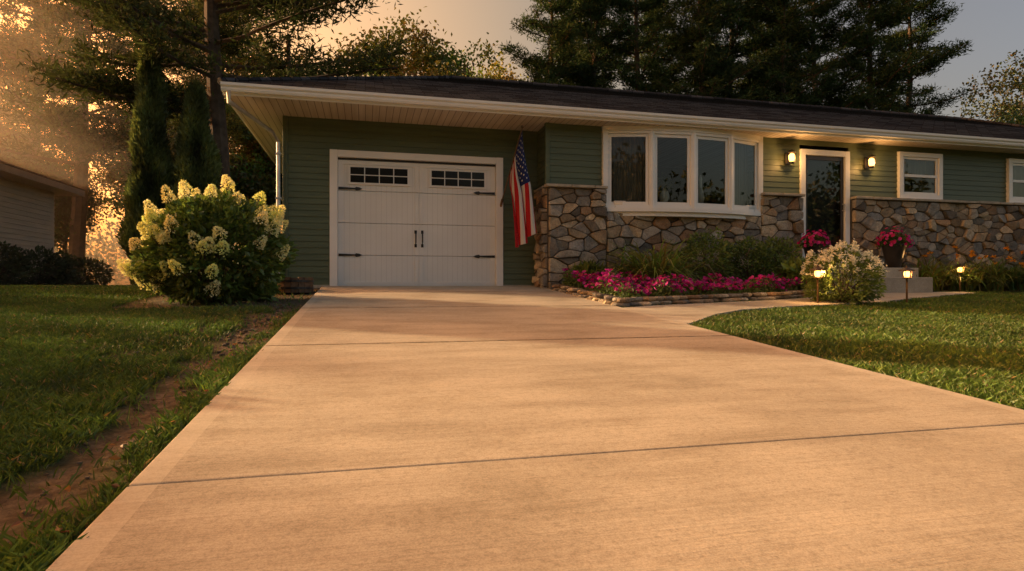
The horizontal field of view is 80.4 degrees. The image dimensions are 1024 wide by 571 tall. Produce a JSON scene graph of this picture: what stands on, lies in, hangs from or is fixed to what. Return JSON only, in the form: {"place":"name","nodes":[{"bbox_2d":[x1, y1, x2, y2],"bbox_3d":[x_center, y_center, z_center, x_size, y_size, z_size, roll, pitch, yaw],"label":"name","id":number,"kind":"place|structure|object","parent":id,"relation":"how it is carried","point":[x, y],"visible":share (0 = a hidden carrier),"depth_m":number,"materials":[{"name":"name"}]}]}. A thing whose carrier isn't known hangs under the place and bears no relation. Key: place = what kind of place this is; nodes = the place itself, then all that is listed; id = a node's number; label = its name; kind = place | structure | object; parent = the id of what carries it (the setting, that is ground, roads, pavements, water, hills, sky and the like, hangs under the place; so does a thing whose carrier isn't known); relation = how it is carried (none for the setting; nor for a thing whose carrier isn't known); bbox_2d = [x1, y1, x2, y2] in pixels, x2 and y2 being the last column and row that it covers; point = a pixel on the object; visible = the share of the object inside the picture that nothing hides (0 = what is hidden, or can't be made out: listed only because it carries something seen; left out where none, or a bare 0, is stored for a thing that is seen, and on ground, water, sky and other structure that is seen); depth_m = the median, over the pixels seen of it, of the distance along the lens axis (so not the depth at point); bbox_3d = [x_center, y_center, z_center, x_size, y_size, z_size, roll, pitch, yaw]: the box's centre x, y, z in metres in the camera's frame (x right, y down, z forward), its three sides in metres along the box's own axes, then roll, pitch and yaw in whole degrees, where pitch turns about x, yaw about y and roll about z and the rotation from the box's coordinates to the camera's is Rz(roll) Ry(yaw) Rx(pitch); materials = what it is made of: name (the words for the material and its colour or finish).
{"place":"outdoors","nodes":[
{"label":"outdoors","id":0,"kind":"place"},
{"bbox_2d":[226,90,281,229],"bbox_3d":[-3.791,-1.324,9.025,0.158,2.821,1.209,0,0,14],"label":"downspout","id":1,"kind":"object","parent":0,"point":[278,154],"visible":0.66,"depth_m":9.52,"materials":[{"name":"white metal"}]},
{"bbox_2d":[0,284,1023,570],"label":"lawn grass","id":2,"kind":"structure","parent":0,"point":[38,350],"depth_m":4.03,"materials":[{"name":"green plant"}]},
{"bbox_2d":[0,288,1023,570],"bbox_3d":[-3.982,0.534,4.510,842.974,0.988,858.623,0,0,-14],"label":"ground","id":3,"kind":"structure","parent":0,"point":[34,484],"depth_m":2.23,"materials":[{"name":"soil"}]},
{"bbox_2d":[0,241,38,284],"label":"neighbor shrub","id":4,"kind":"object","parent":3,"relation":"on","point":[15,268],"visible":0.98,"depth_m":15.05,"materials":[{"name":"green plant"}]},
{"bbox_2d":[0,120,59,249],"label":"maple tree","id":5,"kind":"object","parent":3,"relation":"on","point":[5,137],"visible":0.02,"depth_m":24.66,"materials":[{"name":"green plant"}]},
{"bbox_2d":[0,94,72,170],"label":"maple tree","id":6,"kind":"object","parent":3,"relation":"on","point":[26,132],"depth_m":34.65,"materials":[{"name":"green plant"}]},
{"bbox_2d":[0,244,80,284],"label":"neighbor shrub","id":7,"kind":"object","parent":3,"relation":"on","point":[65,275],"visible":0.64,"depth_m":16.88,"materials":[{"name":"green plant"}]},
{"bbox_2d":[0,0,113,215],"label":"pine tree","id":8,"kind":"object","parent":3,"relation":"on","point":[5,28],"visible":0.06,"depth_m":26.91,"materials":[{"name":"green plant"}]},
{"bbox_2d":[1,104,117,256],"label":"maple tree","id":9,"kind":"object","parent":3,"relation":"on","point":[62,209],"visible":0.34,"depth_m":23.48,"materials":[{"name":"green plant"}]},
{"bbox_2d":[39,254,115,284],"bbox_3d":[-13.627,-0.421,18.854,2.137,1.135,1.974,0,0,-14],"label":"neighbor shrub","id":10,"kind":"object","parent":3,"relation":"on","point":[98,276],"visible":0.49,"depth_m":18.89,"materials":[{"name":"green plant"}]},
{"bbox_2d":[0,0,204,281],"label":"pine tree","id":11,"kind":"object","parent":3,"relation":"on","point":[82,145],"visible":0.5,"depth_m":21.28,"materials":[{"name":"green plant"}]},
{"bbox_2d":[114,38,174,284],"bbox_3d":[-8.539,-2.950,14.339,1.395,5.980,1.401,0,0,30],"label":"arborvitae","id":12,"kind":"object","parent":3,"relation":"on","point":[151,170],"visible":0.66,"depth_m":14.09,"materials":[{"name":"green plant"}]},
{"bbox_2d":[11,316,283,557],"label":"fallen leaves","id":13,"kind":"object","parent":3,"relation":"on","point":[113,457],"visible":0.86,"depth_m":1.99,"materials":[{"name":"plant"}]},
{"bbox_2d":[6,304,294,542],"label":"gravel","id":14,"kind":"structure","parent":3,"relation":"on","point":[154,399],"depth_m":4.29,"materials":[{"name":"brown gravel"}]},
{"bbox_2d":[86,87,236,223],"bbox_3d":[-13.255,-3.862,23.253,5.135,8.179,5.182,0,0,33],"label":"maple tree","id":15,"kind":"object","parent":3,"relation":"on","point":[112,177],"visible":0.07,"depth_m":22.27,"materials":[{"name":"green plant"}]},
{"bbox_2d":[54,204,282,284],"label":"distant trees","id":16,"kind":"object","parent":3,"relation":"on","point":[104,246],"depth_m":45.04,"materials":[{"name":"green plant"}]},
{"bbox_2d":[89,0,297,169],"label":"pine tree","id":17,"kind":"object","parent":3,"relation":"on","point":[189,77],"visible":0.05,"depth_m":29.48,"materials":[{"name":"green plant"}]},
{"bbox_2d":[167,79,223,284],"bbox_3d":[-7.596,-2.450,14.480,1.368,4.986,1.599,0,0,-14],"label":"arborvitae","id":18,"kind":"object","parent":3,"relation":"on","point":[198,164],"visible":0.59,"depth_m":14.28,"materials":[{"name":"green plant"}]},
{"bbox_2d":[116,174,299,304],"bbox_3d":[-3.675,-0.560,7.449,1.838,1.650,1.858,0,0,44],"label":"hydrangea bush","id":19,"kind":"object","parent":3,"relation":"on","point":[168,261],"visible":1,"depth_m":6.99,"materials":[{"name":"green plant"}]},
{"bbox_2d":[16,0,411,271],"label":"pine tree","id":20,"kind":"object","parent":3,"relation":"on","point":[211,34],"visible":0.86,"depth_m":14.94,"materials":[{"name":"green plant"}]},
{"bbox_2d":[222,16,320,231],"bbox_3d":[-11.482,-5.487,27.935,7.341,11.587,7.274,0,0,29],"label":"maple tree","id":21,"kind":"object","parent":3,"relation":"on","point":[252,168],"visible":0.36,"depth_m":26.57,"materials":[{"name":"green plant"}]},
{"bbox_2d":[286,35,290,76],"bbox_3d":[-5.988,-3.235,16.247,0.129,6.950,0.129,0,0,-36],"label":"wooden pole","id":22,"kind":"object","parent":3,"relation":"on","point":[288,48],"visible":0.15,"depth_m":16.21,"materials":[{"name":"brown wood"}]},
{"bbox_2d":[278,277,313,292],"bbox_3d":[-3.190,-0.008,8.848,0.576,0.220,0.576,0,0,-14],"label":"wooden planter","id":23,"kind":"object","parent":3,"relation":"on","point":[296,285],"visible":0.72,"depth_m":8.61,"materials":[{"name":"brown wood"}]},
{"bbox_2d":[323,6,436,76],"bbox_3d":[-7.115,-6.202,29.804,8.291,13.087,8.216,0,0,0],"label":"maple tree","id":24,"kind":"object","parent":3,"relation":"on","point":[392,38],"visible":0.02,"depth_m":28.47,"materials":[{"name":"green plant"}]},
{"bbox_2d":[338,19,504,78],"bbox_3d":[-3.548,-5.682,28.354,7.531,11.996,7.600,0,0,25],"label":"maple tree","id":25,"kind":"object","parent":3,"relation":"on","point":[427,55],"visible":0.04,"depth_m":26.86,"materials":[{"name":"green plant"}]},
{"bbox_2d":[313,285,548,288],"bbox_3d":[-1.493,0.165,9.871,4.240,0.350,0.790,0,0,-14],"label":"foundation","id":26,"kind":"object","parent":3,"relation":"on","point":[317,286],"visible":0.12,"depth_m":9.88,"materials":[{"name":"concrete"}]},
{"bbox_2d":[441,45,527,80],"bbox_3d":[-1.089,-6.463,34.578,8.558,13.632,8.636,0,0,-24],"label":"maple tree","id":27,"kind":"object","parent":3,"relation":"on","point":[498,75],"depth_m":33.72,"materials":[{"name":"green plant"}]},
{"bbox_2d":[498,0,605,84],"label":"pine tree","id":28,"kind":"object","parent":3,"relation":"on","point":[563,30],"visible":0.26,"depth_m":27.41,"materials":[{"name":"green plant"}]},
{"bbox_2d":[533,1,630,88],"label":"pine tree","id":29,"kind":"object","parent":3,"relation":"on","point":[610,86],"visible":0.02,"depth_m":33.80,"materials":[{"name":"green plant"}]},
{"bbox_2d":[536,0,655,90],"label":"pine tree","id":30,"kind":"object","parent":3,"relation":"on","point":[599,15],"visible":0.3,"depth_m":28.40,"materials":[{"name":"green plant"}]},
{"bbox_2d":[329,148,933,285],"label":"walls","id":31,"kind":"structure","parent":3,"relation":"on","point":[713,185],"depth_m":14.08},
{"bbox_2d":[330,149,502,285],"bbox_3d":[-1.562,-1.073,10.188,2.875,2.265,0.120,0,0,-14],"label":"garage door trim","id":32,"kind":"structure","parent":31,"relation":"attached to","point":[335,154],"depth_m":10.09,"materials":[{"name":"white wood"}]},
{"bbox_2d":[338,164,494,281],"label":"garage door panels","id":33,"kind":"object","parent":32,"relation":"in","point":[389,211],"visible":0.79,"depth_m":10.19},
{"bbox_2d":[338,160,494,285],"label":"garage door rails","id":34,"kind":"object","parent":33,"relation":"attached to","point":[419,167],"visible":0.88,"depth_m":10.20,"materials":[{"name":"white metal"}]},
{"bbox_2d":[338,187,494,257],"bbox_3d":[-1.558,-1.045,10.174,2.605,1.150,0.065,0,0,-14],"label":"garage door hardware","id":35,"kind":"object","parent":33,"relation":"attached to","point":[415,231],"visible":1,"depth_m":10.17,"materials":[{"name":"black metal"}]},
{"bbox_2d":[348,165,485,188],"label":"garage door windows","id":36,"kind":"structure","parent":33,"relation":"in","point":[400,176],"depth_m":10.14,"materials":[{"name":"black glass"}]},
{"bbox_2d":[283,115,549,276],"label":"corner boards","id":37,"kind":"object","parent":31,"relation":"attached to","point":[546,155],"visible":0.6,"depth_m":9.64,"materials":[{"name":"green"}]},
{"bbox_2d":[338,157,495,166],"bbox_3d":[-1.570,-1.022,10.222,2.627,2.134,0.070,0,0,-14],"label":"weather seal","id":38,"kind":"object","parent":31,"relation":"attached to","point":[404,161],"visible":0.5,"depth_m":10.18,"materials":[{"name":"black rubber"}]},
{"bbox_2d":[500,126,536,246],"bbox_3d":[0.049,-1.608,10.195,0.333,1.964,0.795,0,0,-38],"label":"american flag","id":39,"kind":"object","parent":31,"relation":"attached to","point":[523,211],"visible":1,"depth_m":9.97,"materials":[{"name":"multicoloured fabric"}]},
{"bbox_2d":[230,95,1023,180],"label":"soffit","id":40,"kind":"structure","parent":31,"relation":"on","point":[271,112],"depth_m":10.11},
{"bbox_2d":[223,92,1023,174],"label":"fascia","id":41,"kind":"structure","parent":40,"relation":"on","point":[518,113],"depth_m":9.87,"materials":[{"name":"white wood"}]},
{"bbox_2d":[220,81,1023,146],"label":"gutter","id":42,"kind":"object","parent":41,"relation":"attached to","point":[274,90],"visible":1,"depth_m":9.71,"materials":[{"name":"white metal"}]},
{"bbox_2d":[285,115,1023,284],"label":"siding","id":43,"kind":"object","parent":31,"relation":"attached to","point":[575,154],"visible":0.8,"depth_m":10.28,"materials":[{"name":"green wood"}]},
{"bbox_2d":[785,149,795,164],"bbox_3d":[5.073,-2.342,11.053,0.192,0.265,0.192,0,0,31],"label":"wall lantern","id":44,"kind":"object","parent":31,"relation":"attached to","point":[790,157],"depth_m":10.99,"materials":[{"name":"glass"}]},
{"bbox_2d":[602,126,1023,219],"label":"windows","id":45,"kind":"structure","parent":31,"relation":"attached to","point":[651,206],"depth_m":10.42,"materials":[{"name":"white plastic"}]},
{"bbox_2d":[657,172,672,195],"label":"sill plant","id":46,"kind":"object","parent":45,"relation":"attached to","point":[663,182],"visible":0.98,"depth_m":10.44,"materials":[{"name":"green plant"}]},
{"bbox_2d":[612,175,754,211],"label":"sill vases","id":47,"kind":"object","parent":45,"relation":"on","point":[664,195],"visible":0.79,"depth_m":10.46,"materials":[{"name":"ceramic"}]},
{"bbox_2d":[611,137,1023,204],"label":"curtains","id":48,"kind":"object","parent":31,"relation":"attached to","point":[627,168],"visible":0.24,"depth_m":10.51,"materials":[{"name":"fabric"}]},
{"bbox_2d":[799,149,849,266],"bbox_3d":[5.829,-1.420,11.354,1.070,2.200,0.230,0,0,-14],"label":"front door","id":49,"kind":"structure","parent":31,"relation":"attached to","point":[824,183],"depth_m":11.41,"materials":[{"name":"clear glass"}]},
{"bbox_2d":[864,154,875,168],"bbox_3d":[6.764,-2.342,11.463,0.192,0.265,0.192,0,0,31],"label":"wall lantern","id":50,"kind":"object","parent":31,"relation":"attached to","point":[869,163],"depth_m":11.41,"materials":[{"name":"glass"}]},
{"bbox_2d":[577,0,708,94],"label":"pine tree","id":51,"kind":"object","parent":3,"relation":"on","point":[623,9],"visible":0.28,"depth_m":28.63,"materials":[{"name":"green plant"}]},
{"bbox_2d":[618,0,690,93],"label":"pine tree","id":52,"kind":"object","parent":3,"relation":"on","point":[673,71],"visible":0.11,"depth_m":35.53,"materials":[{"name":"green plant"}]},
{"bbox_2d":[605,291,784,304],"bbox_3d":[3.162,0.191,9.109,4.530,0.243,2.780,0,0,-14],"label":"garden bed","id":53,"kind":"object","parent":3,"relation":"on","point":[689,299],"visible":0.12,"depth_m":8.55,"materials":[{"name":"brown soil"}]},
{"bbox_2d":[561,259,613,291],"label":"hosta plant","id":54,"kind":"object","parent":53,"relation":"on","point":[588,266],"visible":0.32,"depth_m":9.51,"materials":[{"name":"green plant"}]},
{"bbox_2d":[582,235,737,295],"bbox_3d":[2.227,-0.314,9.269,2.608,0.935,2.732,0,0,15],"label":"daylily clump","id":55,"kind":"object","parent":53,"relation":"on","point":[654,266],"visible":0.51,"depth_m":9.00,"materials":[{"name":"green plant"}]},
{"bbox_2d":[560,268,807,301],"bbox_3d":[2.996,-0.017,9.100,4.088,0.539,2.400,0,0,-14],"label":"petunia bed","id":56,"kind":"object","parent":53,"relation":"on","point":[619,284],"visible":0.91,"depth_m":8.49,"materials":[{"name":"pink plant"}]},
{"bbox_2d":[552,285,820,307],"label":"edging stones","id":57,"kind":"object","parent":53,"relation":"on","point":[612,300],"visible":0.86,"depth_m":8.06,"materials":[{"name":"grey stone"}]},
{"bbox_2d":[668,226,740,292],"bbox_3d":[3.074,-0.395,9.878,1.292,1.140,1.051,0,0,-14],"label":"shrub","id":58,"kind":"object","parent":53,"relation":"on","point":[706,240],"visible":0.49,"depth_m":9.68,"materials":[{"name":"green plant"}]},
{"bbox_2d":[711,236,783,289],"bbox_3d":[3.871,-0.342,10.003,1.193,1.020,0.968,0,0,-14],"label":"shrub","id":59,"kind":"object","parent":53,"relation":"on","point":[756,253],"visible":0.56,"depth_m":9.79,"materials":[{"name":"green plant"}]},
{"bbox_2d":[748,236,801,277],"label":"shrub","id":60,"kind":"object","parent":53,"relation":"on","point":[781,246],"visible":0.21,"depth_m":10.22,"materials":[{"name":"green plant"}]},
{"bbox_2d":[768,256,833,290],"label":"hosta plant","id":61,"kind":"object","parent":53,"relation":"on","point":[790,267],"visible":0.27,"depth_m":9.64,"materials":[{"name":"green plant"}]},
{"bbox_2d":[645,0,770,99],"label":"pine tree","id":62,"kind":"object","parent":3,"relation":"on","point":[694,30],"visible":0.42,"depth_m":27.41,"materials":[{"name":"green plant"}]},
{"bbox_2d":[667,0,797,99],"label":"pine tree","id":63,"kind":"object","parent":3,"relation":"on","point":[736,33],"visible":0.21,"depth_m":28.44,"materials":[{"name":"green plant"}]},
{"bbox_2d":[732,1,819,101],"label":"pine tree","id":64,"kind":"object","parent":3,"relation":"on","point":[769,49],"visible":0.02,"depth_m":37.58,"materials":[{"name":"green plant"}]},
{"bbox_2d":[532,188,1023,289],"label":"stone veneer","id":65,"kind":"object","parent":3,"relation":"on","point":[958,215],"visible":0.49,"depth_m":10.94,"materials":[{"name":"grey stone"}]},
{"bbox_2d":[534,183,1023,205],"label":"stone ledge","id":66,"kind":"object","parent":65,"relation":"on","point":[553,185],"visible":0.95,"depth_m":11.43,"materials":[{"name":"grey stone"}]},
{"bbox_2d":[538,188,1023,288],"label":"mortar","id":67,"kind":"object","parent":3,"relation":"on","point":[606,220],"visible":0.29,"depth_m":10.36,"materials":[{"name":"grey concrete"}]},
{"bbox_2d":[728,0,849,104],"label":"pine tree","id":68,"kind":"object","parent":3,"relation":"on","point":[784,49],"visible":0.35,"depth_m":28.23,"materials":[{"name":"green plant"}]},
{"bbox_2d":[625,292,972,324],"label":"walkway","id":69,"kind":"structure","parent":3,"relation":"on","point":[689,314],"depth_m":7.51,"materials":[{"name":"concrete"}]},
{"bbox_2d":[809,265,825,302],"bbox_3d":[4.122,0.019,8.179,0.210,0.595,0.210,0,0,-14],"label":"path light","id":70,"kind":"object","parent":3,"relation":"on","point":[817,269],"visible":0.99,"depth_m":8.17,"materials":[{"name":"brown metal"}]},
{"bbox_2d":[758,0,883,108],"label":"pine tree","id":71,"kind":"object","parent":3,"relation":"on","point":[845,14],"visible":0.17,"depth_m":28.96,"materials":[{"name":"green plant"}]},
{"bbox_2d":[800,238,887,303],"bbox_3d":[4.600,-0.178,8.417,1.095,0.967,1.076,0,0,28],"label":"white flower bush","id":72,"kind":"object","parent":3,"relation":"on","point":[827,259],"visible":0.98,"depth_m":8.24,"materials":[{"name":"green plant"}]},
{"bbox_2d":[828,267,932,292],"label":"front steps","id":73,"kind":"structure","parent":3,"relation":"on","point":[895,282],"depth_m":10.56,"materials":[{"name":"concrete"}]},
{"bbox_2d":[797,229,830,258],"bbox_3d":[5.317,-0.655,10.667,0.551,0.671,0.562,0,0,-14],"label":"potted petunia","id":74,"kind":"object","parent":73,"relation":"on","point":[815,243],"visible":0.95,"depth_m":10.53,"materials":[{"name":"plant"}]},
{"bbox_2d":[876,226,914,267],"bbox_3d":[6.980,-0.698,11.069,0.620,0.756,0.618,0,0,-14],"label":"potted petunia","id":75,"kind":"object","parent":73,"relation":"on","point":[893,253],"visible":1,"depth_m":10.95,"materials":[{"name":"plant"}]},
{"bbox_2d":[816,0,945,113],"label":"pine tree","id":76,"kind":"object","parent":3,"relation":"on","point":[888,72],"visible":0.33,"depth_m":29.06,"materials":[{"name":"green plant"}]},
{"bbox_2d":[898,266,915,302],"bbox_3d":[5.566,0.017,8.549,0.210,0.595,0.210,0,0,-14],"label":"path light","id":77,"kind":"object","parent":3,"relation":"on","point":[906,269],"visible":0.98,"depth_m":8.53,"materials":[{"name":"brown metal"}]},
{"bbox_2d":[853,0,973,114],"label":"pine tree","id":78,"kind":"object","parent":3,"relation":"on","point":[931,18],"visible":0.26,"depth_m":30.67,"materials":[{"name":"green plant"}]},
{"bbox_2d":[954,263,966,291],"bbox_3d":[8.215,-0.113,11.123,0.210,0.595,0.210,0,0,-14],"label":"path light","id":79,"kind":"object","parent":3,"relation":"on","point":[959,265],"visible":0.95,"depth_m":11.11,"materials":[{"name":"brown metal"}]},
{"bbox_2d":[933,289,1019,291],"bbox_3d":[11.827,0.113,12.352,9.200,0.095,0.650,0,0,-14],"label":"garden bed","id":80,"kind":"object","parent":3,"relation":"on","point":[976,290],"depth_m":11.50,"materials":[{"name":"brown soil"}]},
{"bbox_2d":[883,252,993,290],"bbox_3d":[7.779,-0.270,11.453,2.034,0.754,2.128,0,0,-14],"label":"daylily clump","id":81,"kind":"object","parent":80,"relation":"on","point":[924,272],"visible":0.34,"depth_m":11.17,"materials":[{"name":"green plant"}]},
{"bbox_2d":[915,252,1012,290],"bbox_3d":[8.472,-0.272,11.505,1.779,0.773,1.954,0,0,-14],"label":"daylily clump","id":82,"kind":"object","parent":80,"relation":"on","point":[950,284],"visible":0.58,"depth_m":11.32,"materials":[{"name":"green plant"}]},
{"bbox_2d":[944,246,1022,290],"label":"daylily clump","id":83,"kind":"object","parent":80,"relation":"on","point":[993,286],"visible":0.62,"depth_m":11.43,"materials":[{"name":"green plant"}]},
{"bbox_2d":[990,250,1023,290],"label":"daylily clump","id":84,"kind":"object","parent":80,"relation":"on","point":[1017,285],"visible":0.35,"depth_m":11.68,"materials":[{"name":"green plant"}]},
{"bbox_2d":[999,258,1023,283],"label":"daylily clump","id":85,"kind":"object","parent":80,"relation":"on","point":[1014,261],"visible":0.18,"depth_m":12.00,"materials":[{"name":"orange plant"}]},
{"bbox_2d":[939,49,1023,124],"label":"maple tree","id":86,"kind":"object","parent":3,"relation":"on","point":[1018,85],"visible":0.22,"depth_m":32.59,"materials":[{"name":"green plant"}]},
{"bbox_2d":[966,75,1023,122],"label":"maple tree","id":87,"kind":"object","parent":3,"relation":"on","point":[1021,100],"depth_m":37.63,"materials":[{"name":"green plant"}]},
{"bbox_2d":[0,0,1023,284],"label":"sky","id":88,"kind":"structure","parent":0,"point":[995,28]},
{"bbox_2d":[46,286,1023,570],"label":"driveway","id":89,"kind":"structure","parent":0,"point":[432,428],"depth_m":2.05,"materials":[{"name":"concrete"}]},
{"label":"walls","id":90,"kind":"object","parent":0,"visible":0},
{"bbox_2d":[0,177,54,283],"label":"siding","id":91,"kind":"object","parent":90,"relation":"attached to","point":[27,216],"visible":0.6,"depth_m":17.55,"materials":[{"name":"grey wood"}]},
{"bbox_2d":[0,163,84,196],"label":"eaves","id":92,"kind":"object","parent":90,"relation":"on","point":[7,172],"visible":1,"depth_m":17.30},
{"bbox_2d":[0,160,85,190],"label":"roof","id":93,"kind":"structure","parent":92,"relation":"on","point":[14,166],"depth_m":17.25,"materials":[{"name":"concrete"}]},
{"bbox_3d":[5.375,-3.643,14.675,21.310,1.634,7.580,0,0,-14],"label":"roof","id":94,"kind":"object","parent":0,"visible":0},
{"bbox_2d":[217,75,1023,139],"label":"shingle courses","id":95,"kind":"object","parent":94,"relation":"on","point":[477,88],"visible":0.81,"depth_m":11.91,"materials":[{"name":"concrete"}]}
]}

